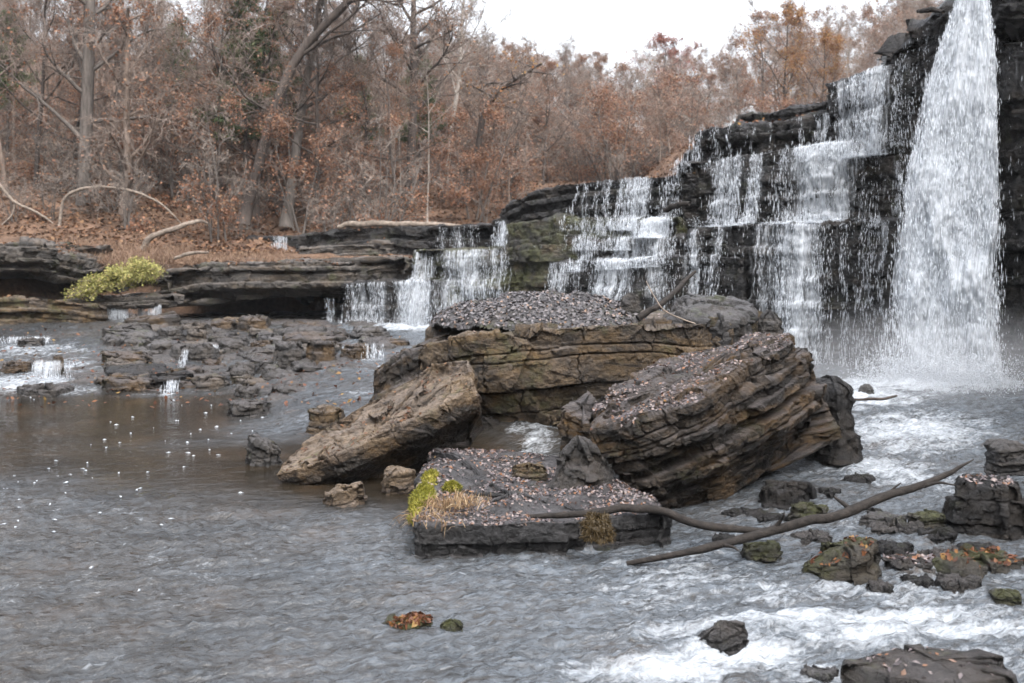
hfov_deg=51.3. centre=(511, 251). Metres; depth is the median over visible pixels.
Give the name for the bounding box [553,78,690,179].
sapling
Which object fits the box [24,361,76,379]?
waterfall
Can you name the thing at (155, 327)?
stone
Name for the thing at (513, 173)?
sapling
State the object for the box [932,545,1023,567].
leaf litter
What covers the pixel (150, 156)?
bush
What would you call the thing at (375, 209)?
bush
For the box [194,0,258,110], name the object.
slender tree
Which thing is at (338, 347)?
stone
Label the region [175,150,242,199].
bush
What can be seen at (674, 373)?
leaf litter
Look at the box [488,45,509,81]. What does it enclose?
autumn tree
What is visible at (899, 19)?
birch tree
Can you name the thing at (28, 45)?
slender tree
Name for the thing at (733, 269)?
cliff bed
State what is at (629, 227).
waterfall
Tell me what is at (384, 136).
sapling
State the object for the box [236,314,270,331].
stone
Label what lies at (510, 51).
autumn tree
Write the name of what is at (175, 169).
sapling
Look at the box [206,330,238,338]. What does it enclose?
stone
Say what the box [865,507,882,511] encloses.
rock
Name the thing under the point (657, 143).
bush
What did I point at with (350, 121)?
pine tree
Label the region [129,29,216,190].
sapling
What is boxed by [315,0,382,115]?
oak tree
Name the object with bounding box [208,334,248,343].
stone
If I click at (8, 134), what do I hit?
bush
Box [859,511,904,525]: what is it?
rock
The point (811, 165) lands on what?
waterfall
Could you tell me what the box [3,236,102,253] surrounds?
leaf litter
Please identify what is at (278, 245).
waterfall
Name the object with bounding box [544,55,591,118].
autumn tree
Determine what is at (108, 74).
autumn tree
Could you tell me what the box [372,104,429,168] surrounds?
sapling
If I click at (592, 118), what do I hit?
sapling
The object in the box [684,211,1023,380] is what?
cliff bed
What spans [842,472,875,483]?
rock
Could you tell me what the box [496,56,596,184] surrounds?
oak tree
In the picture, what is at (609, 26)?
sky
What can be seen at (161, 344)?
stone
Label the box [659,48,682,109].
slender tree
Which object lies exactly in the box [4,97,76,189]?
sapling
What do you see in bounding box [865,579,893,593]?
rock
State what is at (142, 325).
stone
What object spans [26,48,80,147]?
sapling
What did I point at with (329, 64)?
oak tree
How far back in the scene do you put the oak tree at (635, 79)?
76.92 m
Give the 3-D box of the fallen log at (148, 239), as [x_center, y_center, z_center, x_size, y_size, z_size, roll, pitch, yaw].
[-9.856,-0.463,31.063,1.918,0.964,0.384,0,0,-11]
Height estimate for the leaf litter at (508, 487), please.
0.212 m
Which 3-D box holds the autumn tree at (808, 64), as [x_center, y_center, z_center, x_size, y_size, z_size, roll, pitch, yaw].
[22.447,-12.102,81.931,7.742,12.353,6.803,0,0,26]
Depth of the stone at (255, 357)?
20.57 m
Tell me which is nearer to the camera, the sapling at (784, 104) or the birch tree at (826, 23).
the sapling at (784, 104)
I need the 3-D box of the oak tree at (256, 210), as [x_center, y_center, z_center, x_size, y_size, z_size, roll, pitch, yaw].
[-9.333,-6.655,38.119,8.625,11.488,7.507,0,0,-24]
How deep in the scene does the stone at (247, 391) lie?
17.60 m
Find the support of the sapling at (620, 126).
on the ground at (26, 288)
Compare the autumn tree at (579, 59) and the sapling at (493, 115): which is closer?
the sapling at (493, 115)
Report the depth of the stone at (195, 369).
19.32 m
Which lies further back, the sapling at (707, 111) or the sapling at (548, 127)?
the sapling at (707, 111)
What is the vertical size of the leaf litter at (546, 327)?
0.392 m
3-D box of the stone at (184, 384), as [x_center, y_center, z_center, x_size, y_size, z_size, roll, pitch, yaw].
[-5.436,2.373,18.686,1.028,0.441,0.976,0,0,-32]
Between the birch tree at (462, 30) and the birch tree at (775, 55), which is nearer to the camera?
the birch tree at (462, 30)
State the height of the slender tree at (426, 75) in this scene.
7.106 m
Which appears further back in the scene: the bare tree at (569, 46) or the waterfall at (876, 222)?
the bare tree at (569, 46)
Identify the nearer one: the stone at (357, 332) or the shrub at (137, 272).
the stone at (357, 332)
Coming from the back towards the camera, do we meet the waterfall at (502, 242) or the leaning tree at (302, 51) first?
the leaning tree at (302, 51)
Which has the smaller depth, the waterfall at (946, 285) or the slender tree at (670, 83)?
the waterfall at (946, 285)
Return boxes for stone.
[93,373,132,385]
[100,328,158,341]
[100,334,125,346]
[100,349,152,362]
[101,373,155,390]
[103,357,145,368]
[104,363,171,375]
[110,322,152,330]
[115,322,169,331]
[116,336,144,346]
[124,311,180,326]
[131,343,162,353]
[138,337,180,351]
[143,370,193,387]
[150,329,195,340]
[158,326,183,340]
[161,364,204,373]
[169,343,192,359]
[177,377,231,388]
[179,322,212,333]
[180,319,229,333]
[182,339,208,343]
[183,364,229,375]
[186,328,206,340]
[191,373,228,389]
[201,356,231,365]
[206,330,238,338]
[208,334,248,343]
[210,318,236,330]
[214,354,232,360]
[217,348,224,354]
[217,373,230,381]
[218,338,248,353]
[226,361,255,371]
[229,365,254,377]
[231,374,270,385]
[233,384,259,396]
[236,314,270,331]
[236,350,272,361]
[239,346,274,354]
[247,327,273,337]
[249,361,273,373]
[250,340,273,346]
[256,330,282,343]
[261,364,278,376]
[262,340,303,348]
[262,368,295,379]
[273,324,327,335]
[282,319,341,327]
[282,330,348,343]
[289,356,358,371]
[302,343,341,351]
[349,325,389,338]
[358,333,399,350]
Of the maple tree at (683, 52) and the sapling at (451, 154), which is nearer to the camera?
the sapling at (451, 154)
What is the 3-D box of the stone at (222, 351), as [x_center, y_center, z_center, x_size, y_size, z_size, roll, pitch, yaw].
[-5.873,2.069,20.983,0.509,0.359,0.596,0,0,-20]
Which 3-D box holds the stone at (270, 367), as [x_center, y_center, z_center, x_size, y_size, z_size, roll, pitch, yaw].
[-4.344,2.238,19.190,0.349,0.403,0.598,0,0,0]
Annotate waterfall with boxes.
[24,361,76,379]
[107,305,161,319]
[160,380,179,394]
[178,349,187,367]
[271,238,287,249]
[325,299,342,322]
[344,280,431,326]
[357,344,383,360]
[401,247,511,325]
[435,226,479,248]
[489,222,505,247]
[534,219,636,252]
[547,257,686,311]
[559,177,667,235]
[560,237,686,275]
[631,215,673,243]
[652,166,681,224]
[669,113,830,171]
[673,140,899,227]
[682,221,889,370]
[814,64,916,160]
[824,0,1023,402]
[838,141,906,228]
[884,38,929,147]
[992,45,1021,374]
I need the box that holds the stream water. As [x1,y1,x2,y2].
[0,313,1023,682]
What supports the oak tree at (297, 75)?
on the ground at (26, 288)
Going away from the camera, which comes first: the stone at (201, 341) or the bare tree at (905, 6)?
the stone at (201, 341)
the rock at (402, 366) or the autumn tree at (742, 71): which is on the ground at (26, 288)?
the autumn tree at (742, 71)
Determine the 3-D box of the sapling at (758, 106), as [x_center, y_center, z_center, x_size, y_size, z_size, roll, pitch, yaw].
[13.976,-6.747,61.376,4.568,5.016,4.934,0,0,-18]
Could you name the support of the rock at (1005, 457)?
on the stream water
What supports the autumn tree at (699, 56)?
on the ground at (26, 288)
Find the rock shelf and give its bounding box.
[0,311,413,434]
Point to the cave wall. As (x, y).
(305, 300)
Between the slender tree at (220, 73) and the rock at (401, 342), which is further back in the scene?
the slender tree at (220, 73)
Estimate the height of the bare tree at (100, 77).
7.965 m
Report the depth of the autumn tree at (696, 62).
88.99 m
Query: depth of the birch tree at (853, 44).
74.64 m
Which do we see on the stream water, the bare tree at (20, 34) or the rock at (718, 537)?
the rock at (718, 537)
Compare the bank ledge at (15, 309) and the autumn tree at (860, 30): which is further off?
the autumn tree at (860, 30)
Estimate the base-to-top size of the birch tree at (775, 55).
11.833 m
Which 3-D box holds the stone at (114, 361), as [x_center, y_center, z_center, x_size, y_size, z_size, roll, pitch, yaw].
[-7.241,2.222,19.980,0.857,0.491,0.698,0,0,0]
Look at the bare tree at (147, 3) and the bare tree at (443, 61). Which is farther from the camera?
the bare tree at (443, 61)
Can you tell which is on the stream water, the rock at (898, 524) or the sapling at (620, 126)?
the rock at (898, 524)
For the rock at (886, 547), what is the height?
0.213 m
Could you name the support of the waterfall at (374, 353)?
on the rock shelf
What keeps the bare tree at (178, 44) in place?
on the ground at (26, 288)
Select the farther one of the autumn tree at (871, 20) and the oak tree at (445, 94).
the autumn tree at (871, 20)
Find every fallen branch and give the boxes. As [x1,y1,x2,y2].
[0,183,52,224]
[58,185,180,225]
[174,251,208,259]
[525,504,765,532]
[626,459,973,564]
[635,270,696,319]
[646,281,695,323]
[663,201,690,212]
[854,395,896,400]
[916,6,944,13]
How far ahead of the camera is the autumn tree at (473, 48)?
61.95 m
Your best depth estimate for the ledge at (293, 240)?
33.07 m
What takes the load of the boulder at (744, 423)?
in the stream water
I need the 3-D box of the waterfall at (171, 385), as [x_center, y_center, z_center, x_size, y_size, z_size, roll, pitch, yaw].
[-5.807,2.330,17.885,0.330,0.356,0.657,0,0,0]
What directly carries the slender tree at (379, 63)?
on the ground at (26, 288)
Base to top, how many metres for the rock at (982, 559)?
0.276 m
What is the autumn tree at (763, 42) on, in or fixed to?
on the ground at (26, 288)
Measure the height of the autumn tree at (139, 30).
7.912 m
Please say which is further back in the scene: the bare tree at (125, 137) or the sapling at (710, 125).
the sapling at (710, 125)
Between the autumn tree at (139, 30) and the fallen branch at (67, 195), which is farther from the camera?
the autumn tree at (139, 30)
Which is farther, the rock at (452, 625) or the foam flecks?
the foam flecks
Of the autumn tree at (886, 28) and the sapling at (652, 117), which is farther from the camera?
the autumn tree at (886, 28)
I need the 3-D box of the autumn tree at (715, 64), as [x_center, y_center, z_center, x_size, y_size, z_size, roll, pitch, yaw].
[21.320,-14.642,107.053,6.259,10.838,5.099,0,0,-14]
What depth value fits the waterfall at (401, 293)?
24.43 m
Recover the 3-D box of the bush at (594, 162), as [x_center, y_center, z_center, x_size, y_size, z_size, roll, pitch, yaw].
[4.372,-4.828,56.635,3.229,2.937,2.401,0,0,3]
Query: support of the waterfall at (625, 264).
on the cliff bed at (678, 238)
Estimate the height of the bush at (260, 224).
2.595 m
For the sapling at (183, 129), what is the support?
on the ground at (26, 288)
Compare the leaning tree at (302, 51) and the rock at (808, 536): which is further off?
the leaning tree at (302, 51)
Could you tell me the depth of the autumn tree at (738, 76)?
98.53 m
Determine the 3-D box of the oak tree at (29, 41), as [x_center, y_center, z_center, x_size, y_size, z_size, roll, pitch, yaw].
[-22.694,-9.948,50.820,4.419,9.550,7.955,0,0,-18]
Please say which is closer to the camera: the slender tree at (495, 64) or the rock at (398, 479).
the rock at (398, 479)
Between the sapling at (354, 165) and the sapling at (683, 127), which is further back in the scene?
the sapling at (683, 127)
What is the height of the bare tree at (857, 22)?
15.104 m
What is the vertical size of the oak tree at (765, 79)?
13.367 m
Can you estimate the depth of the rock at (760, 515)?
9.46 m
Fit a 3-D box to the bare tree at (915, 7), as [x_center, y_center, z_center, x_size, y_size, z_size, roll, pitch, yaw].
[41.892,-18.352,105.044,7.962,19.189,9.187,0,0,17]
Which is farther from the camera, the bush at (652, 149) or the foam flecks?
the bush at (652, 149)
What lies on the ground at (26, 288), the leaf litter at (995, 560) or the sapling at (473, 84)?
the sapling at (473, 84)
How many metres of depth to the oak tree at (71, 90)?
40.19 m
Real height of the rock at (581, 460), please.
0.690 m
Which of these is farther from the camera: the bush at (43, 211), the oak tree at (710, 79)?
the oak tree at (710, 79)
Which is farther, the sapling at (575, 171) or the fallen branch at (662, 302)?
the sapling at (575, 171)
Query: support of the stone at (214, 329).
on the rock shelf
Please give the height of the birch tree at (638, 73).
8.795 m
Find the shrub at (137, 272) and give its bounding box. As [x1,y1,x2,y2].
[61,255,168,301]
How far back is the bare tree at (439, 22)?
39.86 m
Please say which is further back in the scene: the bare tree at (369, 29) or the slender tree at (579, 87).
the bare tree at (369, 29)
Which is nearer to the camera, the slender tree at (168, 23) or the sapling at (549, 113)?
the slender tree at (168, 23)
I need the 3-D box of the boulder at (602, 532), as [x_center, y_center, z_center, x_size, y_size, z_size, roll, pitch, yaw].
[0.189,2.323,9.746,2.244,0.698,3.252,0,0,0]
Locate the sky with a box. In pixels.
[0,0,941,132]
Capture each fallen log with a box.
[140,219,207,250]
[337,220,461,229]
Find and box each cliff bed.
[338,278,453,323]
[412,243,579,306]
[490,172,699,244]
[504,213,687,262]
[548,252,749,311]
[576,233,743,259]
[677,134,921,227]
[684,128,828,161]
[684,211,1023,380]
[694,109,837,157]
[732,101,827,124]
[825,56,926,156]
[874,0,1023,110]
[988,0,1023,42]
[990,41,1023,213]
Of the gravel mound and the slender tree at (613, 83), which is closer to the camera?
the gravel mound
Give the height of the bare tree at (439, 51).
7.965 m
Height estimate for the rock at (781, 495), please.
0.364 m
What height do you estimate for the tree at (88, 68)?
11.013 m
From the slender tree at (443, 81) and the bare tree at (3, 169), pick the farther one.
the slender tree at (443, 81)
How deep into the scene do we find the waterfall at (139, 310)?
25.40 m
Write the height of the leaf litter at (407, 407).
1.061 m
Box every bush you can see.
[0,99,41,181]
[0,170,39,221]
[3,111,110,195]
[7,165,91,220]
[31,132,149,196]
[32,141,152,212]
[80,153,161,235]
[96,122,198,190]
[112,129,231,212]
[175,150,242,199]
[210,164,271,230]
[231,168,284,216]
[239,150,313,214]
[294,160,390,230]
[299,185,355,233]
[313,177,436,254]
[325,157,420,221]
[417,153,457,181]
[444,115,517,178]
[499,127,569,172]
[545,146,587,181]
[562,140,614,170]
[569,130,616,178]
[570,134,616,181]
[584,117,680,181]
[598,133,654,179]
[617,140,666,177]
[631,124,671,169]
[647,114,713,154]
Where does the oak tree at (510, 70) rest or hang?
on the ground at (26, 288)
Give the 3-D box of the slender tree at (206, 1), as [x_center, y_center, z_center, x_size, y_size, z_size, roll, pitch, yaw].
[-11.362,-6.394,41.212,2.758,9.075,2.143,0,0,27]
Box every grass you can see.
[45,230,207,273]
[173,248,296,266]
[288,254,411,258]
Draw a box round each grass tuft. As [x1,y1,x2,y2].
[390,509,410,528]
[395,486,493,535]
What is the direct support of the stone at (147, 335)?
on the rock shelf
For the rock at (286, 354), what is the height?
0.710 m
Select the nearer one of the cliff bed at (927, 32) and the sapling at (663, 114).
the cliff bed at (927, 32)
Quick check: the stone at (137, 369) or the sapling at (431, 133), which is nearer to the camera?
the stone at (137, 369)
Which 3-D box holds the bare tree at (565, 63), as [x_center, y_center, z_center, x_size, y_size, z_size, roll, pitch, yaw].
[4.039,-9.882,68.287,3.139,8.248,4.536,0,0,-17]
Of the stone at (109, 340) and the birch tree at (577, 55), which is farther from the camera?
the birch tree at (577, 55)
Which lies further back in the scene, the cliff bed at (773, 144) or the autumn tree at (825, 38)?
the autumn tree at (825, 38)
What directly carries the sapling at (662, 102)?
on the ground at (26, 288)
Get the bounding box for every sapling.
[0,45,72,144]
[0,87,29,141]
[0,153,27,179]
[3,84,72,137]
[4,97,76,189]
[5,88,33,130]
[10,89,104,166]
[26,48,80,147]
[53,67,152,171]
[54,65,108,143]
[57,74,111,126]
[69,71,223,173]
[93,46,142,143]
[103,78,254,183]
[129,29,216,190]
[162,98,273,241]
[171,69,231,152]
[184,92,299,186]
[198,76,276,176]
[204,81,343,214]
[206,108,404,233]
[234,116,303,177]
[237,104,343,177]
[248,55,408,171]
[277,88,350,181]
[291,113,332,213]
[303,82,431,199]
[326,137,396,200]
[327,104,442,238]
[347,95,406,193]
[370,75,448,177]
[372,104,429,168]
[373,92,407,165]
[378,74,478,166]
[389,93,555,220]
[394,99,515,202]
[402,91,473,175]
[404,118,460,182]
[423,135,491,203]
[425,89,495,167]
[429,119,471,175]
[434,52,539,198]
[437,94,486,176]
[440,97,490,175]
[443,70,479,132]
[446,150,531,222]
[447,55,490,125]
[452,80,569,198]
[453,70,536,151]
[461,77,551,209]
[466,39,581,179]
[480,112,555,202]
[500,123,549,179]
[507,92,587,169]
[512,81,574,159]
[516,77,582,141]
[526,128,571,182]
[529,110,592,177]
[530,87,579,174]
[547,103,586,166]
[548,125,598,181]
[550,86,614,166]
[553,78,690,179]
[556,93,601,179]
[559,89,666,181]
[565,71,609,147]
[568,61,661,168]
[575,91,636,173]
[575,91,640,155]
[590,96,637,164]
[597,141,635,178]
[612,73,651,129]
[614,55,724,153]
[615,58,687,164]
[621,125,668,176]
[622,96,683,160]
[625,71,696,162]
[632,88,667,152]
[638,91,704,160]
[657,82,731,160]
[659,110,700,152]
[666,115,695,150]
[674,94,713,143]
[679,99,732,132]
[680,98,726,126]
[682,114,729,145]
[708,98,740,126]
[730,86,775,115]
[761,94,801,112]
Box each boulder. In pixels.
[277,360,484,484]
[406,447,671,559]
[418,310,762,425]
[557,332,841,508]
[663,291,757,347]
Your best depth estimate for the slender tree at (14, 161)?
43.68 m
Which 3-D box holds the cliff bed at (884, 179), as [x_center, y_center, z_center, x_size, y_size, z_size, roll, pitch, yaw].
[6.741,-0.967,20.277,7.438,2.126,4.038,0,0,43]
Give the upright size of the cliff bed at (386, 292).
2.161 m
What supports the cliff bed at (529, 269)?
on the ground at (26, 288)
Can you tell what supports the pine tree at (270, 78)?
on the ground at (26, 288)
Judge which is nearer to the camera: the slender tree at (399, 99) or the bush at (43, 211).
the bush at (43, 211)
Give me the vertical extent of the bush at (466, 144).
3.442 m
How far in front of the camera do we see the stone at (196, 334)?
22.15 m
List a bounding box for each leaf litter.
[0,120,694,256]
[0,326,399,407]
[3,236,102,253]
[79,290,175,298]
[164,253,410,273]
[286,363,468,470]
[387,611,434,629]
[416,447,659,525]
[430,448,638,517]
[439,309,701,339]
[590,333,788,429]
[592,332,788,426]
[697,108,828,130]
[810,535,873,565]
[859,647,996,678]
[883,551,933,563]
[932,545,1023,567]
[960,473,1014,486]
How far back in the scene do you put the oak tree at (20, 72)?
55.23 m
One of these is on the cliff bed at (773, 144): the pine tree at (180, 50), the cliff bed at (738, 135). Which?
the cliff bed at (738, 135)
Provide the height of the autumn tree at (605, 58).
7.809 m
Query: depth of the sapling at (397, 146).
49.86 m
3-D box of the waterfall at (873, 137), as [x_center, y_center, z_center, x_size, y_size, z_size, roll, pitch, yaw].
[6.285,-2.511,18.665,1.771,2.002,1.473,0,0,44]
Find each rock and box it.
[0,360,36,373]
[16,382,74,396]
[17,337,44,346]
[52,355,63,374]
[187,343,219,360]
[212,316,272,322]
[227,398,271,417]
[244,433,282,466]
[268,383,313,395]
[272,341,305,369]
[306,339,336,364]
[306,404,344,434]
[323,481,367,507]
[340,342,376,358]
[369,332,450,402]
[380,465,415,494]
[382,613,432,629]
[389,338,409,345]
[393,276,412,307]
[440,619,462,631]
[482,414,499,428]
[511,462,547,482]
[542,435,614,489]
[619,292,641,315]
[697,620,748,655]
[712,532,734,540]
[721,506,749,516]
[740,540,782,563]
[743,508,787,522]
[758,309,783,333]
[758,479,816,509]
[787,501,828,520]
[790,528,832,545]
[800,662,838,682]
[801,536,881,585]
[804,374,862,467]
[818,487,841,497]
[840,644,1017,682]
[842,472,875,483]
[858,384,874,393]
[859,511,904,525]
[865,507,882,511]
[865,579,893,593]
[866,514,923,534]
[878,539,913,555]
[881,549,940,573]
[900,573,937,587]
[907,509,946,528]
[917,525,957,543]
[929,544,958,553]
[932,543,1023,578]
[935,572,981,593]
[941,473,1023,540]
[956,541,992,550]
[983,438,1023,475]
[988,588,1021,605]
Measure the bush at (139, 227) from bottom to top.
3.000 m
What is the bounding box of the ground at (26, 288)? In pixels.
[0,45,692,313]
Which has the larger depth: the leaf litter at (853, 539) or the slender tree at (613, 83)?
the slender tree at (613, 83)
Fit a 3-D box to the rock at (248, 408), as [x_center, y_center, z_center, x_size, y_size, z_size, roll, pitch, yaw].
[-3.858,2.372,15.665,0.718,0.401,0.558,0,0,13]
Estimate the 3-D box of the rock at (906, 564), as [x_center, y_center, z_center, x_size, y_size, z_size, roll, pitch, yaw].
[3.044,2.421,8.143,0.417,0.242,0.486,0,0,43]
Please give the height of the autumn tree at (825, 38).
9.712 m
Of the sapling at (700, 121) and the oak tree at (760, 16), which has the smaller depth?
the sapling at (700, 121)
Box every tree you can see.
[0,0,28,162]
[0,0,38,81]
[0,0,79,196]
[0,0,112,188]
[0,0,160,187]
[0,0,221,205]
[0,7,39,160]
[0,18,48,125]
[2,0,75,137]
[6,0,68,185]
[10,0,53,107]
[17,0,51,148]
[19,0,137,149]
[26,0,74,113]
[38,0,79,103]
[54,0,120,138]
[64,2,97,76]
[72,0,200,215]
[74,12,136,111]
[77,0,185,176]
[80,7,114,169]
[81,0,181,197]
[103,0,146,195]
[106,0,314,215]
[109,2,149,173]
[112,0,211,185]
[120,0,397,224]
[130,0,160,83]
[132,1,189,149]
[134,0,261,156]
[142,0,257,190]
[142,18,211,169]
[155,0,195,143]
[157,0,201,75]
[177,0,424,227]
[180,21,200,157]
[181,4,231,153]
[185,0,247,187]
[185,0,411,226]
[187,1,227,149]
[191,18,227,73]
[192,0,290,199]
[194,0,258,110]
[198,0,329,117]
[235,8,314,204]
[236,0,424,224]
[247,1,386,186]
[247,22,344,161]
[254,1,292,161]
[261,14,301,180]
[283,1,323,175]
[289,35,355,167]
[294,0,392,187]
[305,0,495,209]
[311,0,429,219]
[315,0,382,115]
[321,25,475,221]
[322,0,382,153]
[337,54,385,169]
[340,1,402,92]
[362,16,404,143]
[367,3,394,165]
[370,20,409,118]
[372,15,444,155]
[374,36,418,195]
[375,16,425,219]
[393,50,449,193]
[400,30,465,221]
[401,15,462,102]
[402,47,476,161]
[408,0,511,197]
[424,25,471,117]
[431,41,455,138]
[438,41,479,166]
[442,10,530,140]
[443,51,475,110]
[444,47,569,205]
[445,43,492,105]
[451,33,494,112]
[477,28,548,180]
[478,26,496,52]
[479,54,551,126]
[482,44,505,85]
[485,46,506,90]
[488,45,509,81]
[489,50,508,104]
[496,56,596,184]
[500,50,536,87]
[503,40,559,123]
[514,41,548,157]
[519,52,546,126]
[532,54,569,130]
[535,53,556,83]
[540,35,583,117]
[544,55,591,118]
[547,53,615,147]
[548,33,599,130]
[561,52,627,123]
[562,49,618,134]
[563,41,587,105]
[563,52,591,128]
[565,63,592,131]
[583,52,602,131]
[585,60,619,112]
[597,62,640,141]
[602,59,649,130]
[606,69,620,96]
[612,48,652,140]
[615,60,642,123]
[620,31,691,113]
[635,52,681,156]
[636,60,658,141]
[637,42,669,112]
[643,41,703,111]
[644,56,710,126]
[647,49,702,125]
[652,58,682,109]
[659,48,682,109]
[668,40,743,114]
[677,48,723,123]
[678,67,700,128]
[688,71,734,126]
[701,0,826,124]
[701,34,747,122]
[703,53,759,104]
[707,55,758,118]
[715,35,769,120]
[718,60,755,115]
[720,25,806,121]
[725,15,816,110]
[728,0,856,111]
[750,20,819,106]
[757,19,810,101]
[759,18,846,104]
[770,30,844,104]
[778,23,851,104]
[793,5,876,99]
[798,0,874,95]
[802,8,845,101]
[810,4,855,98]
[818,13,900,83]
[827,2,881,77]
[831,19,896,77]
[845,0,921,67]
[848,44,878,74]
[851,0,897,66]
[856,0,902,68]
[871,0,936,67]
[883,0,932,40]
[888,0,919,34]
[898,0,937,28]
[900,0,936,31]
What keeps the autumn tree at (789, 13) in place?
on the ground at (26, 288)
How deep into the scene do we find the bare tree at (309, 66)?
37.65 m
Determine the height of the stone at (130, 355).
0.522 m
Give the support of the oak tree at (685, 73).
on the ground at (26, 288)
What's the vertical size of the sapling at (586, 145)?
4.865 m
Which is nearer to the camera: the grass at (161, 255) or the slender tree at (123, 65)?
the grass at (161, 255)
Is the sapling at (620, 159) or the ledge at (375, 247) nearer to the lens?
the ledge at (375, 247)
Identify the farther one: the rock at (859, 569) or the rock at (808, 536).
the rock at (808, 536)
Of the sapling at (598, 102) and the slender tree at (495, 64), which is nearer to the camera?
the slender tree at (495, 64)
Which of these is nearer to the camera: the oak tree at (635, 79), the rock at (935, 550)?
the rock at (935, 550)
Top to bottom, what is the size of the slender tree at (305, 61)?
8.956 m
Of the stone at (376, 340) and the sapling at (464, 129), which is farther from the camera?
the sapling at (464, 129)
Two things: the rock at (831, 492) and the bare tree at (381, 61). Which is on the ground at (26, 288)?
the bare tree at (381, 61)
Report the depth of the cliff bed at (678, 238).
21.18 m
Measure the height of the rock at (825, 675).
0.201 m
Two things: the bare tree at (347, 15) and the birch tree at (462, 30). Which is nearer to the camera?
the birch tree at (462, 30)
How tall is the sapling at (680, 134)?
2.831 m
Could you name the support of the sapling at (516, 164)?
on the ground at (26, 288)
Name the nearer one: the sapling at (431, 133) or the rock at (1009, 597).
the rock at (1009, 597)
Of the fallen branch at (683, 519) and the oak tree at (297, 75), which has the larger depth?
the oak tree at (297, 75)
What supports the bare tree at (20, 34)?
on the ground at (26, 288)
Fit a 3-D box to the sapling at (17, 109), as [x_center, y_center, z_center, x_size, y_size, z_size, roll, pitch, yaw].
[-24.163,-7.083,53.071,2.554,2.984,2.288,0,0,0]
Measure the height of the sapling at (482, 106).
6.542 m
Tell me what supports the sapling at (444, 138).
on the ground at (26, 288)
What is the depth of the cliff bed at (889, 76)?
18.50 m
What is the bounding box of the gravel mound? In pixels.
[429,290,647,330]
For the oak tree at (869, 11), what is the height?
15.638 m
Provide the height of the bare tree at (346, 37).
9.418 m
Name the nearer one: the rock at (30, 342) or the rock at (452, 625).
the rock at (452, 625)
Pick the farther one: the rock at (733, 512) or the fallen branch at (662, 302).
the fallen branch at (662, 302)
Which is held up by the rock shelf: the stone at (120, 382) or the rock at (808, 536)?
the stone at (120, 382)
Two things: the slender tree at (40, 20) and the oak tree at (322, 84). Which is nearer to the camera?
the slender tree at (40, 20)
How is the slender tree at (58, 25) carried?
on the ground at (26, 288)
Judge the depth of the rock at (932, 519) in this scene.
9.15 m
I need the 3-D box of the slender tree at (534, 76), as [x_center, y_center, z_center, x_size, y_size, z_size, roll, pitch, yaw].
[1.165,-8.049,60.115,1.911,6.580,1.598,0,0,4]
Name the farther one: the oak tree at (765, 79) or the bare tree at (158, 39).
the oak tree at (765, 79)
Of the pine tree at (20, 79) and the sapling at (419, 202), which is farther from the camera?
the pine tree at (20, 79)
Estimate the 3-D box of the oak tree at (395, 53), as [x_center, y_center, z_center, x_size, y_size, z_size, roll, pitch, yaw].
[-3.720,-4.001,36.174,5.427,7.228,4.724,0,0,18]
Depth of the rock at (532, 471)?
9.85 m
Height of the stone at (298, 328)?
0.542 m
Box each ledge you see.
[0,236,112,285]
[0,295,126,324]
[59,291,191,309]
[157,255,415,306]
[246,235,297,248]
[295,223,499,255]
[299,240,396,255]
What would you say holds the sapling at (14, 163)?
on the ground at (26, 288)
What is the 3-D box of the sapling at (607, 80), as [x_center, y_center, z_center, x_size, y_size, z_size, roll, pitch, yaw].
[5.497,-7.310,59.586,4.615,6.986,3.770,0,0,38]
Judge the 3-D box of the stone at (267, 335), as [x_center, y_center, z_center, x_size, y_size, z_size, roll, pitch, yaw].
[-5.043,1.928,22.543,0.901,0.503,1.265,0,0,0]
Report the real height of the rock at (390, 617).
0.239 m
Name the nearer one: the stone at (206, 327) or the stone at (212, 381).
the stone at (212, 381)
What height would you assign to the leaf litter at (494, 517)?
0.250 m
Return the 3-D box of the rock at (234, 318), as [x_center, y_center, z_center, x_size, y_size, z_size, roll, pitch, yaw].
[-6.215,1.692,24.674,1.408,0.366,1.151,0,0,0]
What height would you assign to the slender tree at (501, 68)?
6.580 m
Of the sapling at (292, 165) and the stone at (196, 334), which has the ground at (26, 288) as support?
the sapling at (292, 165)
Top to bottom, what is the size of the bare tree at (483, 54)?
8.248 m
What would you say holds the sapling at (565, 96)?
on the ground at (26, 288)
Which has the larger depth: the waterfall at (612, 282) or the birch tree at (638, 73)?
the birch tree at (638, 73)
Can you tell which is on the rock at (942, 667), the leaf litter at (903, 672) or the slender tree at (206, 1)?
the leaf litter at (903, 672)
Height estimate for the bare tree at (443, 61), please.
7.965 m
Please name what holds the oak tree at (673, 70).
on the ground at (26, 288)
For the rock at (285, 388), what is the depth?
17.24 m
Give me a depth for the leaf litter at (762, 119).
20.59 m
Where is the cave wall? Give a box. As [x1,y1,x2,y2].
[113,280,345,305]
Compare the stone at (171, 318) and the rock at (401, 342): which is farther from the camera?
the stone at (171, 318)
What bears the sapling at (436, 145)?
on the ground at (26, 288)
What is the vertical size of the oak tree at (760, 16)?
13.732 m
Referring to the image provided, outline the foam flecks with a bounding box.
[0,397,262,590]
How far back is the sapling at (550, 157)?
55.02 m
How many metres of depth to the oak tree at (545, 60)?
63.49 m
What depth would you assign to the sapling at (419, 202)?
32.77 m
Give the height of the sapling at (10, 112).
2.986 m
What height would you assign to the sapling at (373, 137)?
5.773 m

